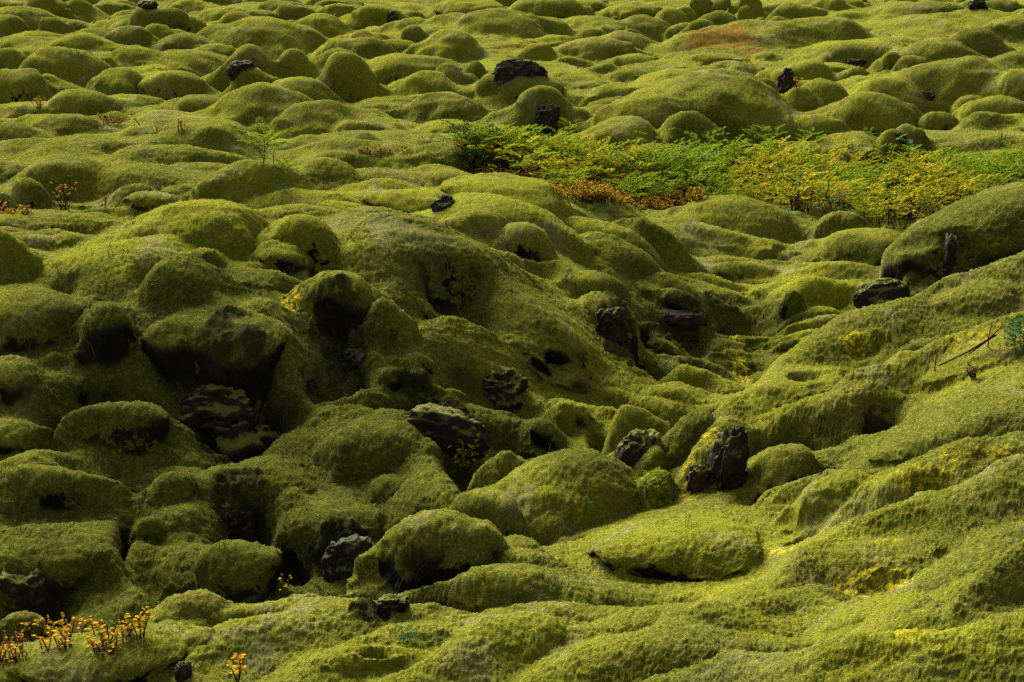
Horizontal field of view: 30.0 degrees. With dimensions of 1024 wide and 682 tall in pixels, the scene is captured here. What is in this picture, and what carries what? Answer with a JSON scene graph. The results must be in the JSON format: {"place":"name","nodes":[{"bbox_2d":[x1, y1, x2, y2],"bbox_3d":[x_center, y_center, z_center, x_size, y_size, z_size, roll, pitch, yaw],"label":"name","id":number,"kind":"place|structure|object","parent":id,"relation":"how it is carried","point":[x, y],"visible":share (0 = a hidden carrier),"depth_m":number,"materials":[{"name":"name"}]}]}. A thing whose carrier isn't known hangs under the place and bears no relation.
{"place":"outdoors","nodes":[
{"label":"outdoors","id":0,"kind":"place"},
{"bbox_2d":[0,0,1023,681],"bbox_3d":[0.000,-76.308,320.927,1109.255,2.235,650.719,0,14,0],"label":"moss ground","id":1,"kind":"structure","parent":0,"point":[956,614],"depth_m":14.00,"materials":[{"name":"plant"}]},
{"bbox_2d":[0,568,44,604],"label":"lava rock","id":2,"kind":"object","parent":1,"relation":"on","point":[13,585],"visible":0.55,"depth_m":11.88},
{"bbox_2d":[0,401,56,454],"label":"moss mound","id":3,"kind":"object","parent":1,"relation":"on","point":[38,417],"visible":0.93,"depth_m":13.28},
{"bbox_2d":[0,68,60,103],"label":"moss mound","id":4,"kind":"object","parent":1,"relation":"on","point":[23,85],"visible":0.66,"depth_m":32.44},
{"bbox_2d":[0,353,66,409],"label":"moss mound","id":5,"kind":"object","parent":1,"relation":"on","point":[22,378],"visible":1,"depth_m":13.64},
{"bbox_2d":[9,177,85,210],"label":"mossy boulder","id":6,"kind":"object","parent":1,"relation":"on","point":[26,191],"visible":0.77,"depth_m":18.65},
{"bbox_2d":[0,280,103,355],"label":"moss mound","id":7,"kind":"object","parent":1,"relation":"on","point":[30,310],"visible":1,"depth_m":14.18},
{"bbox_2d":[0,153,124,202],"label":"moss mound","id":8,"kind":"object","parent":1,"relation":"on","point":[85,173],"visible":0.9,"depth_m":19.82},
{"bbox_2d":[7,113,118,135],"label":"moss mound","id":9,"kind":"object","parent":1,"relation":"on","point":[63,124],"visible":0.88,"depth_m":28.65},
{"bbox_2d":[23,0,103,22],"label":"mossy boulder","id":10,"kind":"object","parent":1,"relation":"on","point":[60,8],"visible":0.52,"depth_m":51.20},
{"bbox_2d":[49,360,99,406],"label":"moss mound","id":11,"kind":"object","parent":1,"relation":"on","point":[86,387],"visible":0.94,"depth_m":13.92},
{"bbox_2d":[18,46,146,87],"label":"moss mound","id":12,"kind":"object","parent":1,"relation":"on","point":[70,67],"visible":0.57,"depth_m":35.43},
{"bbox_2d":[42,89,131,115],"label":"moss mound","id":13,"kind":"object","parent":1,"relation":"on","point":[85,102],"visible":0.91,"depth_m":31.17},
{"bbox_2d":[48,32,127,52],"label":"moss mound","id":14,"kind":"object","parent":1,"relation":"on","point":[90,42],"visible":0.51,"depth_m":40.27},
{"bbox_2d":[0,495,187,631],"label":"moss mound","id":15,"kind":"object","parent":1,"relation":"on","point":[103,532],"visible":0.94,"depth_m":12.07,"materials":[{"name":"plant"}]},
{"bbox_2d":[0,434,198,509],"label":"moss mound","id":16,"kind":"object","parent":1,"relation":"on","point":[73,472],"visible":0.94,"depth_m":12.87,"materials":[{"name":"plant"}]},
{"bbox_2d":[81,67,144,95],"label":"moss mound","id":17,"kind":"object","parent":1,"relation":"on","point":[116,80],"visible":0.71,"depth_m":34.09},
{"bbox_2d":[28,232,205,300],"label":"moss mound","id":18,"kind":"object","parent":1,"relation":"on","point":[82,270],"visible":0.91,"depth_m":15.00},
{"bbox_2d":[0,617,253,681],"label":"moss mound","id":19,"kind":"object","parent":1,"relation":"on","point":[157,653],"visible":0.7,"depth_m":9.65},
{"bbox_2d":[69,183,188,207],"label":"moss mound","id":20,"kind":"object","parent":1,"relation":"on","point":[117,197],"visible":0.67,"depth_m":19.12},
{"bbox_2d":[99,25,159,47],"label":"moss mound","id":21,"kind":"object","parent":1,"relation":"on","point":[128,35],"visible":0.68,"depth_m":42.26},
{"bbox_2d":[108,45,167,67],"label":"moss mound","id":22,"kind":"object","parent":1,"relation":"on","point":[132,55],"visible":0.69,"depth_m":37.50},
{"bbox_2d":[49,395,234,464],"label":"moss mound","id":23,"kind":"object","parent":1,"relation":"on","point":[136,425],"visible":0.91,"depth_m":13.24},
{"bbox_2d":[103,190,182,213],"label":"moss mound","id":24,"kind":"object","parent":1,"relation":"on","point":[142,202],"visible":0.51,"depth_m":18.57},
{"bbox_2d":[105,7,206,32],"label":"mossy boulder","id":25,"kind":"object","parent":1,"relation":"on","point":[173,18],"visible":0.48,"depth_m":46.00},
{"bbox_2d":[137,70,221,100],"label":"moss mound","id":26,"kind":"object","parent":1,"relation":"on","point":[167,85],"visible":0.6,"depth_m":33.96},
{"bbox_2d":[87,198,276,258],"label":"moss mound","id":27,"kind":"object","parent":1,"relation":"on","point":[216,224],"visible":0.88,"depth_m":15.55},
{"bbox_2d":[150,32,216,50],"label":"moss mound","id":28,"kind":"object","parent":1,"relation":"on","point":[183,40],"visible":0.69,"depth_m":41.92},
{"bbox_2d":[160,94,220,112],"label":"moss mound","id":29,"kind":"object","parent":1,"relation":"on","point":[190,103],"visible":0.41,"depth_m":31.13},
{"bbox_2d":[117,118,286,159],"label":"moss mound","id":30,"kind":"object","parent":1,"relation":"on","point":[219,134],"visible":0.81,"depth_m":26.28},
{"bbox_2d":[152,44,283,91],"bbox_3d":[-4.970,-4.853,35.702,2.639,1.420,3.461,-12,18,-40],"label":"mossy boulder","id":31,"kind":"object","parent":1,"relation":"on","point":[245,57],"visible":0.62,"depth_m":35.07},
{"bbox_2d":[209,400,279,462],"bbox_3d":[-1.964,0.790,14.061,0.763,0.854,0.760,0,14,0],"label":"lava rock","id":32,"kind":"object","parent":1,"relation":"on","point":[238,441],"visible":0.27,"depth_m":13.77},
{"bbox_2d":[176,383,253,430],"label":"lava rock","id":33,"kind":"object","parent":32,"relation":"on","point":[217,405],"visible":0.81,"depth_m":13.80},
{"bbox_2d":[185,539,311,603],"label":"moss mound","id":34,"kind":"object","parent":1,"relation":"on","point":[238,571],"visible":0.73,"depth_m":11.84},
{"bbox_2d":[187,82,313,125],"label":"moss mound","id":35,"kind":"object","parent":1,"relation":"on","point":[248,105],"visible":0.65,"depth_m":30.04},
{"bbox_2d":[183,159,326,207],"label":"moss mound","id":36,"kind":"object","parent":1,"relation":"on","point":[239,181],"visible":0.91,"depth_m":19.12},
{"bbox_2d":[140,289,371,432],"bbox_3d":[-1.938,0.237,14.271,1.535,1.069,1.073,-10,17,-33],"label":"mossy boulder","id":37,"kind":"object","parent":1,"relation":"on","point":[190,348],"visible":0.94,"depth_m":13.96,"materials":[{"name":"plant"}]},
{"bbox_2d":[193,451,327,542],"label":"moss mound","id":38,"kind":"object","parent":1,"relation":"on","point":[233,495],"visible":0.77,"depth_m":12.74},
{"bbox_2d":[197,16,334,59],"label":"moss mound","id":39,"kind":"object","parent":1,"relation":"on","point":[272,38],"visible":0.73,"depth_m":42.41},
{"bbox_2d":[242,295,303,334],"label":"moss mound","id":40,"kind":"object","parent":1,"relation":"on","point":[293,320],"visible":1,"depth_m":14.39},
{"bbox_2d":[229,258,355,293],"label":"moss mound","id":41,"kind":"object","parent":1,"relation":"on","point":[279,281],"visible":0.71,"depth_m":14.96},
{"bbox_2d":[245,239,344,277],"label":"mossy boulder","id":42,"kind":"object","parent":1,"relation":"on","point":[286,257],"visible":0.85,"depth_m":15.33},
{"bbox_2d":[277,48,319,78],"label":"moss mound","id":43,"kind":"object","parent":1,"relation":"on","point":[294,62],"visible":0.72,"depth_m":35.59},
{"bbox_2d":[255,214,344,262],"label":"moss mound","id":44,"kind":"object","parent":1,"relation":"on","point":[309,235],"visible":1,"depth_m":15.48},
{"bbox_2d":[272,76,344,103],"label":"mossy boulder","id":45,"kind":"object","parent":1,"relation":"on","point":[313,89],"visible":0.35,"depth_m":32.21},
{"bbox_2d":[294,13,355,36],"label":"moss mound","id":46,"kind":"object","parent":1,"relation":"on","point":[331,25],"visible":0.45,"depth_m":44.81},
{"bbox_2d":[265,99,392,138],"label":"moss mound","id":47,"kind":"object","parent":1,"relation":"on","point":[318,117],"visible":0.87,"depth_m":29.27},
{"bbox_2d":[276,270,395,347],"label":"moss mound","id":48,"kind":"object","parent":1,"relation":"on","point":[340,303],"visible":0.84,"depth_m":14.46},
{"bbox_2d":[293,374,388,409],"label":"moss mound","id":49,"kind":"object","parent":1,"relation":"on","point":[374,395],"visible":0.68,"depth_m":13.87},
{"bbox_2d":[259,471,428,586],"bbox_3d":[-1.115,1.234,12.630,1.011,0.683,0.831,-12,19,-40],"label":"moss mound","id":50,"kind":"object","parent":1,"relation":"on","point":[298,536],"visible":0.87,"depth_m":12.46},
{"bbox_2d":[321,534,373,582],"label":"lava rock","id":51,"kind":"object","parent":1,"relation":"on","point":[341,555],"visible":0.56,"depth_m":12.07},
{"bbox_2d":[0,112,709,661],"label":"shrubs","id":52,"kind":"object","parent":1,"relation":"on","point":[606,188],"depth_m":16.47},
{"bbox_2d":[317,52,398,103],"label":"mossy boulder","id":53,"kind":"object","parent":1,"relation":"on","point":[347,77],"visible":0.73,"depth_m":33.15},
{"bbox_2d":[0,233,717,605],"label":"sparse grass","id":54,"kind":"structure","parent":1,"relation":"on","point":[332,397],"depth_m":13.83,"materials":[{"name":"plant"}]},
{"bbox_2d":[339,4,411,30],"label":"mossy boulder","id":55,"kind":"object","parent":1,"relation":"on","point":[362,17],"visible":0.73,"depth_m":49.10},
{"bbox_2d":[370,356,412,392],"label":"mossy boulder","id":56,"kind":"object","parent":1,"relation":"on","point":[395,377],"visible":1,"depth_m":14.04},
{"bbox_2d":[359,457,433,503],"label":"moss mound","id":57,"kind":"object","parent":1,"relation":"on","point":[388,484],"visible":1,"depth_m":12.79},
{"bbox_2d":[360,297,438,351],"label":"moss mound","id":58,"kind":"object","parent":1,"relation":"on","point":[386,322],"visible":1,"depth_m":14.37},
{"bbox_2d":[348,188,454,212],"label":"moss mound","id":59,"kind":"object","parent":1,"relation":"on","point":[412,200],"visible":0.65,"depth_m":18.90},
{"bbox_2d":[367,331,462,389],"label":"moss mound","id":60,"kind":"object","parent":1,"relation":"on","point":[436,357],"visible":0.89,"depth_m":14.40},
{"bbox_2d":[372,142,473,171],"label":"moss mound","id":61,"kind":"object","parent":1,"relation":"on","point":[406,159],"visible":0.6,"depth_m":25.55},
{"bbox_2d":[322,209,539,280],"bbox_3d":[-0.716,-0.815,16.536,2.104,0.766,1.994,-6,15,-24],"label":"mossy boulder","id":62,"kind":"object","parent":1,"relation":"on","point":[375,237],"visible":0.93,"depth_m":15.72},
{"bbox_2d":[319,53,558,85],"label":"moss mound","id":63,"kind":"object","parent":1,"relation":"on","point":[388,69],"visible":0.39,"depth_m":35.64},
{"bbox_2d":[346,508,533,593],"bbox_3d":[-0.439,1.319,11.231,1.179,0.874,1.065,0,14,0],"label":"moss mound","id":64,"kind":"object","parent":1,"relation":"on","point":[440,545],"visible":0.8,"depth_m":10.76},
{"bbox_2d":[401,403,489,462],"bbox_3d":[-0.511,0.682,13.510,0.707,0.513,0.398,0,14,0],"label":"lava rock","id":65,"kind":"object","parent":1,"relation":"on","point":[441,426],"visible":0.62,"depth_m":13.34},
{"bbox_2d":[401,91,497,123],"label":"moss mound","id":66,"kind":"object","parent":1,"relation":"on","point":[425,107],"visible":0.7,"depth_m":31.20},
{"bbox_2d":[411,485,524,536],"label":"moss mound","id":67,"kind":"object","parent":1,"relation":"on","point":[500,510],"visible":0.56,"depth_m":11.98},
{"bbox_2d":[397,563,599,612],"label":"moss mound","id":68,"kind":"object","parent":1,"relation":"on","point":[478,589],"visible":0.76,"depth_m":10.39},
{"bbox_2d":[410,192,598,270],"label":"moss mound","id":69,"kind":"object","parent":1,"relation":"on","point":[485,217],"visible":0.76,"depth_m":18.08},
{"bbox_2d":[482,366,528,412],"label":"lava rock","id":70,"kind":"object","parent":1,"relation":"on","point":[505,387],"visible":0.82,"depth_m":14.67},
{"bbox_2d":[442,608,583,663],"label":"moss mound","id":71,"kind":"object","parent":1,"relation":"on","point":[508,634],"visible":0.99,"depth_m":9.41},
{"bbox_2d":[423,172,603,224],"bbox_3d":[-0.019,-1.363,19.956,1.995,0.885,2.118,9,17,33],"label":"mossy boulder","id":72,"kind":"object","parent":1,"relation":"on","point":[540,193],"visible":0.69,"depth_m":19.25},
{"bbox_2d":[462,72,584,104],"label":"mossy boulder","id":73,"kind":"object","parent":1,"relation":"on","point":[513,89],"visible":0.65,"depth_m":33.24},
{"bbox_2d":[491,57,547,85],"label":"lava rock","id":74,"kind":"object","parent":73,"relation":"on","point":[507,70],"visible":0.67,"depth_m":33.23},
{"bbox_2d":[473,85,591,137],"bbox_3d":[0.329,-3.577,30.673,2.037,1.172,2.053,13,19,43],"label":"mossy boulder","id":75,"kind":"object","parent":1,"relation":"on","point":[544,106],"visible":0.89,"depth_m":29.89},
{"bbox_2d":[499,222,568,261],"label":"mossy boulder","id":76,"kind":"object","parent":1,"relation":"on","point":[526,240],"visible":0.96,"depth_m":17.63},
{"bbox_2d":[496,539,579,568],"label":"moss mound","id":77,"kind":"object","parent":1,"relation":"on","point":[531,551],"visible":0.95,"depth_m":10.93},
{"bbox_2d":[350,247,731,408],"bbox_3d":[0.283,-0.037,15.897,2.549,1.557,2.928,7,16,25],"label":"moss mound","id":78,"kind":"object","parent":1,"relation":"on","point":[534,320],"visible":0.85,"depth_m":15.48,"materials":[{"name":"plant"}]},
{"bbox_2d":[595,306,624,346],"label":"lava rock","id":79,"kind":"object","parent":78,"relation":"on","point":[610,324],"visible":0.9,"depth_m":16.24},
{"bbox_2d":[493,42,593,62],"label":"moss mound","id":80,"kind":"object","parent":1,"relation":"on","point":[543,51],"visible":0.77,"depth_m":39.27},
{"bbox_2d":[520,417,572,457],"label":"moss mound","id":81,"kind":"object","parent":1,"relation":"on","point":[540,435],"visible":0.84,"depth_m":13.87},
{"bbox_2d":[507,0,611,18],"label":"moss mound","id":82,"kind":"object","parent":1,"relation":"on","point":[561,9],"visible":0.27,"depth_m":47.46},
{"bbox_2d":[422,429,710,545],"bbox_3d":[0.295,0.955,12.694,1.882,0.725,1.485,-11,18,-38],"label":"moss mound","id":83,"kind":"object","parent":1,"relation":"on","point":[575,471],"visible":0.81,"depth_m":12.15,"materials":[{"name":"plant"}]},
{"bbox_2d":[615,428,662,467],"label":"lava rock","id":84,"kind":"object","parent":83,"relation":"on","point":[633,446],"visible":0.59,"depth_m":12.93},
{"bbox_2d":[564,291,648,365],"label":"moss mound","id":85,"kind":"object","parent":1,"relation":"on","point":[591,303],"visible":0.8,"depth_m":16.52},
{"bbox_2d":[571,263,644,322],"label":"mossy boulder","id":86,"kind":"object","parent":1,"relation":"on","point":[586,281],"visible":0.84,"depth_m":17.23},
{"bbox_2d":[559,115,660,149],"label":"moss mound","id":87,"kind":"object","parent":1,"relation":"on","point":[617,129],"visible":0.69,"depth_m":27.88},
{"bbox_2d":[572,82,650,106],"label":"moss mound","id":88,"kind":"object","parent":1,"relation":"on","point":[609,90],"visible":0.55,"depth_m":33.03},
{"bbox_2d":[578,231,664,276],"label":"moss mound","id":89,"kind":"object","parent":1,"relation":"on","point":[626,258],"visible":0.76,"depth_m":18.46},
{"bbox_2d":[570,404,672,454],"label":"moss mound","id":90,"kind":"object","parent":1,"relation":"on","point":[627,419],"visible":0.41,"depth_m":13.67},
{"bbox_2d":[559,92,688,135],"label":"moss mound","id":91,"kind":"object","parent":1,"relation":"on","point":[655,110],"visible":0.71,"depth_m":28.98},
{"bbox_2d":[541,430,803,582],"bbox_3d":[0.874,1.148,11.912,2.209,0.733,1.970,10,17,36],"label":"moss mound","id":92,"kind":"object","parent":1,"relation":"on","point":[729,535],"visible":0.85,"depth_m":11.16,"materials":[{"name":"plant"}]},
{"bbox_2d":[686,463,715,493],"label":"lava rock","id":93,"kind":"object","parent":92,"relation":"on","point":[700,478],"visible":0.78,"depth_m":12.26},
{"bbox_2d":[660,308,708,330],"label":"lava rock","id":94,"kind":"object","parent":1,"relation":"on","point":[681,320],"visible":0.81,"depth_m":17.87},
{"bbox_2d":[475,16,903,53],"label":"moss mound","id":95,"kind":"object","parent":1,"relation":"on","point":[798,33],"visible":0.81,"depth_m":41.81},
{"bbox_2d":[590,69,811,148],"bbox_3d":[2.845,-3.782,30.735,4.607,1.301,4.386,0,14,0],"label":"moss mound","id":96,"kind":"object","parent":1,"relation":"on","point":[735,104],"visible":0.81,"depth_m":29.21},
{"bbox_2d":[656,111,749,162],"bbox_3d":[2.850,-3.006,28.407,1.423,0.882,1.272,0,14,0],"label":"mossy boulder","id":97,"kind":"object","parent":1,"relation":"on","point":[680,123],"visible":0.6,"depth_m":27.99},
{"bbox_2d":[658,363,751,394],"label":"moss mound","id":98,"kind":"object","parent":1,"relation":"on","point":[691,375],"visible":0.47,"depth_m":16.17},
{"bbox_2d":[419,115,1023,229],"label":"green undergrowth","id":99,"kind":"object","parent":1,"relation":"on","point":[707,155],"visible":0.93,"depth_m":25.02,"materials":[{"name":"green plant"}]},
{"bbox_2d":[643,194,879,243],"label":"moss mound","id":100,"kind":"object","parent":1,"relation":"on","point":[746,215],"visible":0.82,"depth_m":21.59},
{"bbox_2d":[715,443,840,502],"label":"moss mound","id":101,"kind":"object","parent":1,"relation":"on","point":[768,468],"visible":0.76,"depth_m":12.07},
{"bbox_2d":[709,425,749,490],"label":"lava rock","id":102,"kind":"object","parent":101,"relation":"on","point":[729,454],"visible":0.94,"depth_m":12.10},
{"bbox_2d":[754,60,841,93],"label":"mossy boulder","id":103,"kind":"object","parent":1,"relation":"on","point":[782,78],"visible":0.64,"depth_m":35.15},
{"bbox_2d":[728,321,878,419],"bbox_3d":[1.849,0.419,13.659,1.403,0.954,1.323,4,15,16],"label":"moss mound","id":104,"kind":"object","parent":1,"relation":"on","point":[823,359],"visible":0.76,"depth_m":13.52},
{"bbox_2d":[796,114,851,141],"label":"moss mound","id":105,"kind":"object","parent":1,"relation":"on","point":[827,125],"visible":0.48,"depth_m":29.29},
{"bbox_2d":[766,462,898,533],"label":"moss mound","id":106,"kind":"object","parent":1,"relation":"on","point":[813,502],"visible":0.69,"depth_m":11.27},
{"bbox_2d":[783,228,901,265],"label":"moss mound","id":107,"kind":"object","parent":1,"relation":"on","point":[869,246],"visible":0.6,"depth_m":20.34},
{"bbox_2d":[804,210,893,239],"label":"moss mound","id":108,"kind":"object","parent":1,"relation":"on","point":[828,224],"visible":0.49,"depth_m":21.49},
{"bbox_2d":[758,131,940,179],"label":"moss mound","id":109,"kind":"object","parent":1,"relation":"on","point":[825,143],"visible":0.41,"depth_m":27.53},
{"bbox_2d":[739,494,973,598],"bbox_3d":[1.835,1.101,10.491,1.019,0.589,1.183,-6,15,-24],"label":"moss mound","id":110,"kind":"object","parent":1,"relation":"on","point":[880,549],"visible":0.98,"depth_m":10.24,"materials":[{"name":"plant"}]},
{"bbox_2d":[808,91,923,136],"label":"moss mound","id":111,"kind":"object","parent":1,"relation":"on","point":[878,113],"visible":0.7,"depth_m":30.06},
{"bbox_2d":[852,278,910,308],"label":"lava rock","id":112,"kind":"object","parent":1,"relation":"on","point":[867,294],"visible":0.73,"depth_m":14.89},
{"bbox_2d":[747,181,1023,383],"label":"moss mound","id":113,"kind":"object","parent":1,"relation":"on","point":[967,234],"visible":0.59,"depth_m":15.22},
{"bbox_2d":[822,1,964,18],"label":"moss mound","id":114,"kind":"object","parent":1,"relation":"on","point":[897,8],"visible":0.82,"depth_m":47.13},
{"bbox_2d":[874,128,918,165],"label":"mossy boulder","id":115,"kind":"object","parent":1,"relation":"on","point":[890,136],"visible":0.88,"depth_m":27.37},
{"bbox_2d":[836,55,1007,113],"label":"moss mound","id":116,"kind":"object","parent":1,"relation":"on","point":[944,85],"visible":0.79,"depth_m":32.88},
{"bbox_2d":[831,356,1023,470],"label":"moss mound","id":117,"kind":"object","parent":1,"relation":"on","point":[894,426],"visible":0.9,"depth_m":12.15,"materials":[{"name":"plant"}]},
{"bbox_2d":[906,27,1016,57],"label":"mossy boulder","id":118,"kind":"object","parent":1,"relation":"on","point":[985,42],"visible":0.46,"depth_m":40.65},
{"bbox_2d":[952,95,1023,121],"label":"moss mound","id":119,"kind":"object","parent":1,"relation":"on","point":[1001,104],"visible":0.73,"depth_m":30.25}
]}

